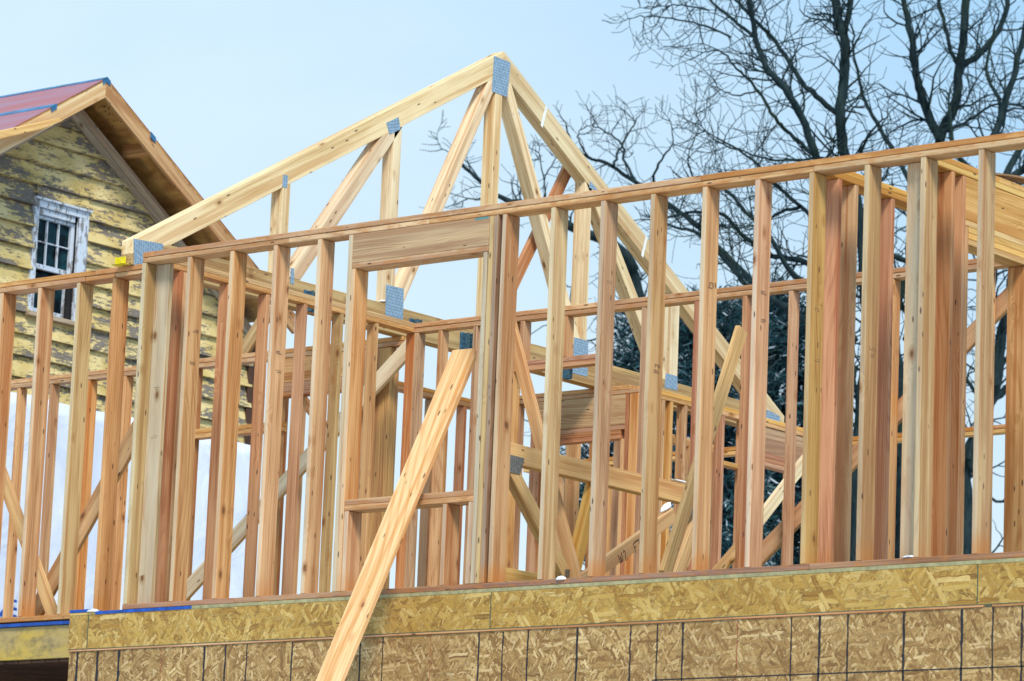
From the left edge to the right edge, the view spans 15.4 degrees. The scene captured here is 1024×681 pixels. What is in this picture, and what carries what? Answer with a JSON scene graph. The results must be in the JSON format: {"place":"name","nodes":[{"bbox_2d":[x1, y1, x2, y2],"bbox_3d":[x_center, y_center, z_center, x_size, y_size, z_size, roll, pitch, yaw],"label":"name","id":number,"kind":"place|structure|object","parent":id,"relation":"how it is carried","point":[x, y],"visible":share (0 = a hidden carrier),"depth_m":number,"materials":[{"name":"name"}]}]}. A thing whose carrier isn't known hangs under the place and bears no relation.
{"place":"outdoors","nodes":[
{"label":"outdoors","id":0,"kind":"place"},
{"bbox_2d":[0,77,294,617],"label":"old house","id":1,"kind":"structure","parent":0,"point":[94,178],"depth_m":37.87,"materials":[{"name":"yellow wood"}]},
{"bbox_2d":[0,117,61,138],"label":"plank","id":2,"kind":"object","parent":1,"relation":"attached to","point":[9,132],"visible":1,"depth_m":36.49,"materials":[{"name":"brown wood"}]},
{"bbox_2d":[23,196,92,326],"bbox_3d":[-4.522,-0.767,37.610,0.193,1.200,0.798,-6,-14,38],"label":"window","id":3,"kind":"structure","parent":1,"relation":"in","point":[53,239],"depth_m":37.68,"materials":[{"name":"white paint"}]},
{"bbox_2d":[242,305,270,353],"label":"brace","id":4,"kind":"object","parent":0,"point":[249,343],"visible":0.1,"depth_m":31.25,"materials":[{"name":"beige wood"}]},
{"bbox_2d":[0,0,1023,596],"label":"sky","id":5,"kind":"structure","parent":0,"point":[230,90],"materials":[{"name":"blue"}]},
{"bbox_2d":[712,542,735,569],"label":"brace","id":6,"kind":"object","parent":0,"point":[727,560],"visible":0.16,"depth_m":29.09,"materials":[{"name":"brown wood"}]},
{"bbox_2d":[763,454,802,524],"bbox_3d":[2.120,1.163,29.707,0.038,0.876,0.943,-6,-14,38],"label":"brace","id":7,"kind":"object","parent":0,"point":[773,501],"visible":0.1,"depth_m":29.61,"materials":[{"name":"brown wood"}]},
{"label":"ground","id":8,"kind":"structure","parent":0,"visible":0},
{"bbox_2d":[0,659,68,680],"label":"porch ceiling","id":9,"kind":"structure","parent":8,"relation":"on","point":[45,670],"depth_m":28.05,"materials":[{"name":"brown wood"}]},
{"bbox_2d":[316,348,476,680],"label":"plank","id":10,"kind":"object","parent":8,"relation":"on","point":[370,582],"visible":1,"depth_m":24.95,"materials":[{"name":"beige wood"}]},
{"bbox_2d":[68,605,1023,680],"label":"sheathed wall","id":11,"kind":"structure","parent":8,"relation":"on","point":[976,644],"depth_m":23.64,"materials":[{"name":"brown wood"}]},
{"bbox_2d":[0,557,1023,661],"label":"floor edge","id":12,"kind":"object","parent":11,"relation":"on","point":[935,586],"visible":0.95,"depth_m":24.21,"materials":[{"name":"beige wood"}]},
{"bbox_2d":[4,468,57,614],"bbox_3d":[-3.646,1.356,28.133,0.987,1.573,0.038,-6,-14,38],"label":"brace","id":13,"kind":"object","parent":12,"relation":"on","point":[43,588],"visible":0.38,"depth_m":28.08,"materials":[{"name":"brown wood"}]},
{"bbox_2d":[35,422,132,615],"bbox_3d":[-3.125,1.335,27.870,1.094,1.437,0.038,-6,-14,38],"label":"brace","id":14,"kind":"object","parent":12,"relation":"on","point":[89,516],"visible":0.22,"depth_m":27.84,"materials":[{"name":"beige wood"}]},
{"bbox_2d":[0,264,173,623],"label":"stud wall","id":15,"kind":"structure","parent":12,"relation":"on","point":[83,283],"depth_m":27.73,"materials":[{"name":"beige wood"}]},
{"bbox_2d":[111,256,128,266],"bbox_3d":[-2.838,-0.577,27.558,0.130,0.057,0.095,-6,-14,38],"label":"framing tie","id":16,"kind":"object","parent":15,"relation":"on","point":[118,263],"visible":1,"depth_m":27.54,"materials":[{"name":"yellow metal"}]},
{"bbox_2d":[2,336,405,617],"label":"stud wall","id":17,"kind":"structure","parent":12,"relation":"on","point":[384,439],"depth_m":31.44,"materials":[{"name":"beige wood"}]},
{"bbox_2d":[186,340,405,600],"bbox_3d":[-1.725,1.051,30.195,2.418,1.983,0.038,-6,-14,38],"label":"brace","id":18,"kind":"object","parent":17,"relation":"attached to","point":[391,367],"visible":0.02,"depth_m":30.16,"materials":[{"name":"brown wood"}]},
{"bbox_2d":[121,51,783,426],"bbox_3d":[-0.136,-1.106,30.934,0.174,2.573,8.307,-6,-14,38],"label":"roof truss","id":19,"kind":"object","parent":17,"relation":"on","point":[504,90],"visible":0.68,"depth_m":30.68,"materials":[{"name":"brown wood"}]},
{"bbox_2d":[517,166,570,288],"bbox_3d":[0.186,-0.842,31.551,0.038,1.480,0.948,-6,-14,38],"label":"brace","id":20,"kind":"object","parent":19,"relation":"attached to","point":[530,246],"visible":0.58,"depth_m":31.50,"materials":[{"name":"orange wood"}]},
{"bbox_2d":[155,262,414,601],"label":"stud wall","id":21,"kind":"structure","parent":12,"relation":"on","point":[303,302],"depth_m":27.94,"materials":[{"name":"beige wood"}]},
{"bbox_2d":[276,381,469,594],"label":"stud wall","id":22,"kind":"structure","parent":12,"relation":"on","point":[463,406],"depth_m":32.12,"materials":[{"name":"red wood"}]},
{"bbox_2d":[306,397,326,426],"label":"brace","id":23,"kind":"object","parent":22,"relation":"attached to","point":[307,405],"visible":0.02,"depth_m":30.93,"materials":[{"name":"beige wood"}]},
{"bbox_2d":[468,385,638,574],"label":"stud wall","id":24,"kind":"structure","parent":12,"relation":"on","point":[577,408],"depth_m":31.77,"materials":[{"name":"beige wood"}]},
{"bbox_2d":[122,131,1023,609],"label":"stud wall","id":25,"kind":"structure","parent":12,"relation":"on","point":[490,233],"depth_m":24.61,"materials":[{"name":"brown wood"}]},
{"bbox_2d":[556,576,565,579],"bbox_3d":[0.314,1.512,24.213,0.077,0.027,0.041,-6,-14,38],"label":"snow clump","id":26,"kind":"object","parent":25,"relation":"on","point":[560,578],"visible":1,"depth_m":24.19,"materials":[{"name":"white snow"}]},
{"bbox_2d":[505,443,692,581],"bbox_3d":[0.612,1.298,25.674,0.123,0.917,2.394,-6,-14,38],"label":"roof truss","id":27,"kind":"object","parent":25,"relation":"attached to","point":[570,468],"visible":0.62,"depth_m":25.52,"materials":[{"name":"brown wood"}]},
{"bbox_2d":[514,321,581,577],"bbox_3d":[0.209,0.745,25.843,0.060,1.984,1.049,9,-13,-32],"label":"brace","id":28,"kind":"object","parent":27,"relation":"attached to","point":[536,428],"visible":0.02,"depth_m":25.93,"materials":[{"name":"beige wood"}]},
{"bbox_2d":[660,502,670,512],"bbox_3d":[1.057,1.147,26.217,0.060,0.032,0.138,-6,24,38],"label":"snow clump","id":29,"kind":"object","parent":27,"relation":"on","point":[666,506],"visible":1,"depth_m":26.20,"materials":[{"name":"white snow"}]},
{"bbox_2d":[671,479,685,482],"bbox_3d":[1.163,0.976,26.440,0.048,0.015,0.193,-6,-14,38],"label":"snow clump","id":30,"kind":"object","parent":27,"relation":"on","point":[679,481],"visible":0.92,"depth_m":26.43,"materials":[{"name":"white snow"}]},
{"bbox_2d":[535,434,713,575],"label":"stud wall","id":31,"kind":"structure","parent":12,"relation":"on","point":[571,497],"depth_m":32.97,"materials":[{"name":"beige wood"}]},
{"bbox_2d":[395,259,1008,587],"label":"stud wall","id":32,"kind":"structure","parent":12,"relation":"on","point":[411,426],"depth_m":27.80,"materials":[{"name":"beige wood"}]},
{"bbox_2d":[762,286,1007,565],"bbox_3d":[2.576,0.636,26.587,2.248,1.900,0.038,-6,-14,38],"label":"brace","id":33,"kind":"object","parent":32,"relation":"attached to","point":[772,542],"visible":0.08,"depth_m":26.66,"materials":[{"name":"beige wood"}]},
{"bbox_2d":[658,325,746,572],"bbox_3d":[1.246,0.710,24.708,0.038,1.768,0.854,-6,-14,38],"label":"brace","id":34,"kind":"object","parent":12,"relation":"on","point":[685,506],"visible":0.6,"depth_m":24.60,"materials":[{"name":"brown wood"}]},
{"bbox_2d":[637,386,802,572],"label":"stud wall","id":35,"kind":"structure","parent":12,"relation":"on","point":[775,446],"depth_m":32.28,"materials":[{"name":"beige wood"}]},
{"bbox_2d":[523,424,1004,578],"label":"stud wall","id":36,"kind":"structure","parent":12,"relation":"on","point":[969,432],"depth_m":34.95,"materials":[{"name":"beige wood"}]},
{"bbox_2d":[818,172,906,562],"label":"stud wall","id":37,"kind":"structure","parent":12,"relation":"on","point":[843,190],"depth_m":23.64,"materials":[{"name":"beige wood"}]},
{"bbox_2d":[931,159,1023,556],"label":"stud wall","id":38,"kind":"structure","parent":12,"relation":"on","point":[957,205],"depth_m":23.35,"materials":[{"name":"beige wood"}]},
{"bbox_2d":[996,173,1023,183],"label":"warped board","id":39,"kind":"object","parent":38,"relation":"on","point":[1015,178],"visible":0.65,"depth_m":23.98,"materials":[{"name":"brown wood"}]},
{"bbox_2d":[419,84,783,447],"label":"bare tree","id":40,"kind":"object","parent":8,"relation":"on","point":[632,266],"visible":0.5,"depth_m":54.13,"materials":[{"name":"black plant"}]},
{"bbox_2d":[560,296,689,564],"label":"evergreen tree","id":41,"kind":"object","parent":8,"relation":"on","point":[624,358],"visible":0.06,"depth_m":53.68,"materials":[{"name":"green plant"}]},
{"bbox_2d":[634,283,803,567],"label":"evergreen tree","id":42,"kind":"object","parent":8,"relation":"on","point":[684,372],"visible":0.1,"depth_m":50.53,"materials":[{"name":"green plant"}]},
{"bbox_2d":[603,0,971,560],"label":"bare tree","id":43,"kind":"object","parent":8,"relation":"on","point":[840,25],"visible":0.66,"depth_m":49.81,"materials":[{"name":"black plant"}]},
{"bbox_2d":[725,265,856,565],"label":"evergreen tree","id":44,"kind":"object","parent":8,"relation":"on","point":[799,423],"visible":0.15,"depth_m":51.45,"materials":[{"name":"green plant"}]},
{"bbox_2d":[778,0,1023,558],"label":"bare tree","id":45,"kind":"object","parent":8,"relation":"on","point":[921,92],"visible":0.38,"depth_m":51.87,"materials":[{"name":"black plant"}]},
{"bbox_2d":[861,0,1023,554],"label":"bare tree","id":46,"kind":"object","parent":8,"relation":"on","point":[1000,347],"visible":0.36,"depth_m":50.90,"materials":[{"name":"black plant"}]}
]}

